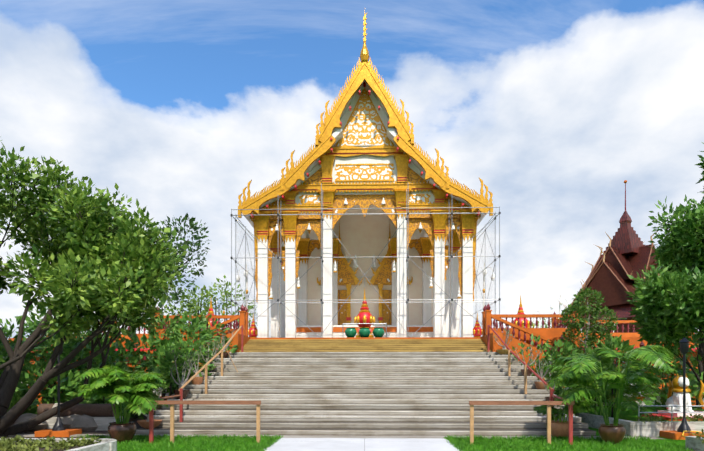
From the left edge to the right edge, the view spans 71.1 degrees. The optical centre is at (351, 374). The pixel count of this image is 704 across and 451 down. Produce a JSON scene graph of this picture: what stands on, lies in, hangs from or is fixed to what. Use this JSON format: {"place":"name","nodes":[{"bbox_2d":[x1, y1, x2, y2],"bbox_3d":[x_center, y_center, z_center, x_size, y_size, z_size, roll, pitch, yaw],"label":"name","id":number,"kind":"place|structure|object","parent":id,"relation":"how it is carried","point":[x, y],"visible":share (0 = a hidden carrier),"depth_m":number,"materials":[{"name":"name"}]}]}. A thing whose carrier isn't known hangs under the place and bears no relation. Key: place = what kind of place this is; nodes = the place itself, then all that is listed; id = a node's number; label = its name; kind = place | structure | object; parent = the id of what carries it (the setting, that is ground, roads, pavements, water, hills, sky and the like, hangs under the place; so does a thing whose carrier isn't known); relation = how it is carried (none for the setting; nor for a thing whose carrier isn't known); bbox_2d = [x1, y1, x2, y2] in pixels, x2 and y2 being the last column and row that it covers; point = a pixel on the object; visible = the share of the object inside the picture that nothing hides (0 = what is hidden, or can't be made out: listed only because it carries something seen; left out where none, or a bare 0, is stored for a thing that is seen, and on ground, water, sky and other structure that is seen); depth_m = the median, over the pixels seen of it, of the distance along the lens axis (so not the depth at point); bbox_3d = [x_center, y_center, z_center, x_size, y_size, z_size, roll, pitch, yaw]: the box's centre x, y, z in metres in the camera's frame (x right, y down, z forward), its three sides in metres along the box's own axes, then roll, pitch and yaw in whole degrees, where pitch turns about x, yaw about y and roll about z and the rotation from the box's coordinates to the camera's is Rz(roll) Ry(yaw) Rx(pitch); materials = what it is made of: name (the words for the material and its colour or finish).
{"place":"outdoors","nodes":[
{"label":"outdoors","id":0,"kind":"place"},
{"bbox_2d":[0,0,703,337],"label":"sky","id":1,"kind":"structure","parent":0,"point":[180,105],"materials":[{"name":"white"}]},
{"bbox_2d":[117,427,684,450],"bbox_3d":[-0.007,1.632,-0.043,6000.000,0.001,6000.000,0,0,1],"label":"ground","id":2,"kind":"structure","parent":0,"point":[681,442],"depth_m":11.50,"materials":[{"name":"green plant"}]},
{"bbox_2d":[0,298,237,419],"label":"shrub","id":3,"kind":"object","parent":2,"relation":"on","point":[72,381],"visible":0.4,"depth_m":17.59,"materials":[{"name":"green plant"}]},
{"bbox_2d":[7,313,210,410],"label":"red flowers","id":4,"kind":"object","parent":3,"relation":"on","point":[16,398],"visible":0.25,"depth_m":14.82,"materials":[{"name":"red plant"}]},
{"bbox_2d":[30,339,194,418],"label":"shrub stems","id":5,"kind":"object","parent":3,"relation":"attached to","point":[135,370],"visible":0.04,"depth_m":17.67,"materials":[{"name":"brown plant"}]},
{"bbox_2d":[147,310,229,373],"bbox_3d":[-6.761,-1.275,20.340,3.817,3.246,4.194,0,0,1],"label":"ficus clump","id":6,"kind":"object","parent":3,"relation":"on","point":[167,331],"visible":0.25,"depth_m":21.05,"materials":[{"name":"green plant"}]},
{"bbox_2d":[76,365,168,443],"bbox_3d":[-5.534,0.698,11.772,2.114,1.868,2.345,0,0,1],"label":"potted palm","id":7,"kind":"object","parent":2,"relation":"on","point":[110,375],"depth_m":11.39,"materials":[{"name":"green plant"}]},
{"bbox_2d":[45,209,210,336],"bbox_3d":[-11.790,-3.558,25.834,8.957,10.395,5.331,0,0,1],"label":"tree","id":8,"kind":"object","parent":2,"relation":"on","point":[197,244],"depth_m":25.46,"materials":[{"name":"green plant"}]},
{"bbox_2d":[0,406,703,450],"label":"planter beds","id":9,"kind":"object","parent":2,"relation":"on","point":[633,426],"visible":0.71,"depth_m":12.96,"materials":[{"name":"soil"}]},
{"bbox_2d":[11,403,122,431],"bbox_3d":[-8.611,1.336,14.446,3.588,0.987,1.526,0,0,-12],"label":"naga body and rocks","id":10,"kind":"object","parent":9,"relation":"on","point":[91,417],"visible":0.69,"depth_m":14.20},
{"bbox_2d":[0,136,189,437],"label":"tree","id":11,"kind":"object","parent":9,"relation":"on","point":[71,224],"depth_m":12.42,"materials":[{"name":"green plant"}]},
{"bbox_2d":[0,147,184,339],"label":"new tree leaves","id":12,"kind":"object","parent":11,"relation":"on","point":[56,200],"visible":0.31,"depth_m":12.41,"materials":[{"name":"green plant"}]},
{"bbox_2d":[0,413,703,450],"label":"ground cover","id":13,"kind":"object","parent":9,"relation":"on","point":[8,444],"visible":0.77,"depth_m":9.41,"materials":[{"name":"green plant"}]},
{"bbox_2d":[638,405,703,420],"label":"stainless fence","id":14,"kind":"object","parent":9,"relation":"on","point":[671,412],"visible":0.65,"depth_m":13.62,"materials":[{"name":"metal"}]},
{"bbox_2d":[642,373,703,420],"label":"singha statues","id":15,"kind":"object","parent":9,"relation":"on","point":[676,389],"visible":0.81,"depth_m":14.50,"materials":[{"name":"white paint"}]},
{"bbox_2d":[695,142,703,204],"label":"tree","id":16,"kind":"object","parent":9,"relation":"on","point":[701,164],"visible":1,"depth_m":10.94,"materials":[{"name":"green plant"}]},
{"bbox_2d":[8,337,699,408],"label":"temple platform","id":17,"kind":"structure","parent":2,"relation":"on","point":[636,343],"depth_m":23.00,"materials":[{"name":"orange paint"}]},
{"bbox_2d":[142,275,585,336],"bbox_3d":[2.104,-4.528,38.773,33.896,5.843,12.197,0,0,1],"label":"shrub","id":18,"kind":"object","parent":17,"relation":"on","point":[201,298],"depth_m":35.65,"materials":[{"name":"green plant"}]},
{"bbox_2d":[345,328,384,336],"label":"green pots","id":19,"kind":"object","parent":17,"relation":"on","point":[365,332],"visible":0.96,"depth_m":23.37,"materials":[{"name":"ceramic"}]},
{"bbox_2d":[343,323,386,336],"bbox_3d":[0.613,-2.110,23.949,2.136,0.736,0.336,0,0,1],"label":"table","id":20,"kind":"object","parent":17,"relation":"on","point":[367,323],"visible":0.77,"depth_m":23.79,"materials":[{"name":"white"}]},
{"bbox_2d":[238,10,492,337],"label":"temple","id":21,"kind":"structure","parent":17,"relation":"on","point":[365,152],"depth_m":25.48,"materials":[{"name":"white paint"}]},
{"bbox_2d":[231,183,500,337],"bbox_3d":[0.795,-5.550,30.994,13.240,7.636,13.942,0,0,1],"label":"scaffolding","id":22,"kind":"object","parent":17,"relation":"on","point":[322,261],"visible":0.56,"depth_m":24.22,"materials":[{"name":"metal"}]},
{"bbox_2d":[236,223,494,331],"bbox_3d":[0.807,-5.055,31.447,13.240,6.026,13.000,0,0,1],"label":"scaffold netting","id":23,"kind":"object","parent":22,"relation":"attached to","point":[460,309],"visible":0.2,"depth_m":27.45,"materials":[{"name":"grey"}]},
{"bbox_2d":[207,288,529,337],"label":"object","id":24,"kind":"object","parent":17,"relation":"on","point":[364,315],"visible":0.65,"depth_m":26.16,"materials":[{"name":"red metal"}]},
{"bbox_2d":[214,262,567,326],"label":"lamp posts","id":25,"kind":"object","parent":17,"relation":"on","point":[483,290],"visible":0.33,"depth_m":30.08,"materials":[{"name":"metal"}]},
{"bbox_2d":[147,325,574,444],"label":"wooden handrails and barriers","id":26,"kind":"object","parent":2,"relation":"on","point":[181,401],"visible":0.81,"depth_m":11.60,"materials":[{"name":"red wood"}]},
{"bbox_2d":[135,339,595,435],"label":"staircase","id":27,"kind":"structure","parent":2,"relation":"on","point":[414,387],"depth_m":16.18,"materials":[{"name":"concrete"}]},
{"bbox_2d":[137,332,555,428],"bbox_3d":[0.437,-0.175,16.911,12.514,3.327,7.683,0,0,1],"label":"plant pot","id":28,"kind":"object","parent":27,"relation":"on","point":[198,380],"visible":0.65,"depth_m":16.32,"materials":[{"name":"brown ceramic"}]},
{"bbox_2d":[136,328,555,405],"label":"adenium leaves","id":29,"kind":"object","parent":28,"relation":"on","point":[191,359],"visible":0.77,"depth_m":16.82,"materials":[{"name":"green plant"}]},
{"bbox_2d":[31,303,699,405],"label":"orange balustrades","id":30,"kind":"object","parent":2,"relation":"on","point":[557,329],"visible":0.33,"depth_m":22.95,"materials":[{"name":"paint"}]},
{"bbox_2d":[35,338,703,439],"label":"black lamp posts","id":31,"kind":"object","parent":2,"relation":"on","point":[58,429],"visible":0.88,"depth_m":12.67,"materials":[{"name":"black metal"}]},
{"bbox_2d":[80,433,694,450],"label":"grass tufts","id":32,"kind":"object","parent":2,"relation":"on","point":[461,444],"visible":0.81,"depth_m":11.29,"materials":[{"name":"green plant"}]},
{"bbox_2d":[158,435,663,450],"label":"path paving","id":33,"kind":"structure","parent":2,"relation":"on","point":[353,443],"depth_m":11.64,"materials":[{"name":"concrete"}]},
{"bbox_2d":[533,396,597,437],"bbox_3d":[5.496,1.094,12.616,1.411,1.076,1.533,0,0,1],"label":"palm","id":34,"kind":"object","parent":2,"relation":"on","point":[582,405],"depth_m":12.43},
{"bbox_2d":[557,287,617,365],"bbox_3d":[10.049,-1.066,21.157,2.561,5.400,1.498,0,0,1],"label":"shrub","id":35,"kind":"object","parent":2,"relation":"on","point":[580,297],"depth_m":20.94,"materials":[{"name":"green plant"}]},
{"bbox_2d":[511,334,703,415],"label":"shrub","id":36,"kind":"object","parent":2,"relation":"on","point":[623,346],"visible":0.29,"depth_m":17.20,"materials":[{"name":"green plant"}]},
{"bbox_2d":[532,357,698,417],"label":"shrub stems","id":37,"kind":"object","parent":36,"relation":"attached to","point":[697,402],"visible":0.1,"depth_m":15.81,"materials":[{"name":"brown plant"}]},
{"bbox_2d":[545,345,677,443],"bbox_3d":[6.088,0.479,11.650,2.791,2.305,3.237,0,0,1],"label":"potted palm","id":38,"kind":"object","parent":2,"relation":"on","point":[582,378],"depth_m":11.45,"materials":[{"name":"green plant"}]},
{"bbox_2d":[537,365,664,416],"bbox_3d":[7.900,0.655,15.118,3.588,1.968,3.661,0,0,1],"label":"shrub","id":39,"kind":"object","parent":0,"point":[634,403],"depth_m":14.65,"materials":[{"name":"green plant"}]},
{"bbox_2d":[563,180,659,332],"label":"wooden scripture hall","id":40,"kind":"structure","parent":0,"point":[627,251],"depth_m":46.80,"materials":[{"name":"brown wood"}]},
{"bbox_2d":[613,316,626,332],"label":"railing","id":41,"kind":"object","parent":40,"relation":"attached to","point":[620,319],"visible":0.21,"depth_m":45.32,"materials":[{"name":"white paint"}]},
{"bbox_2d":[625,194,703,382],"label":"tree","id":42,"kind":"object","parent":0,"point":[678,259],"depth_m":14.63,"materials":[{"name":"green plant"}]}
]}

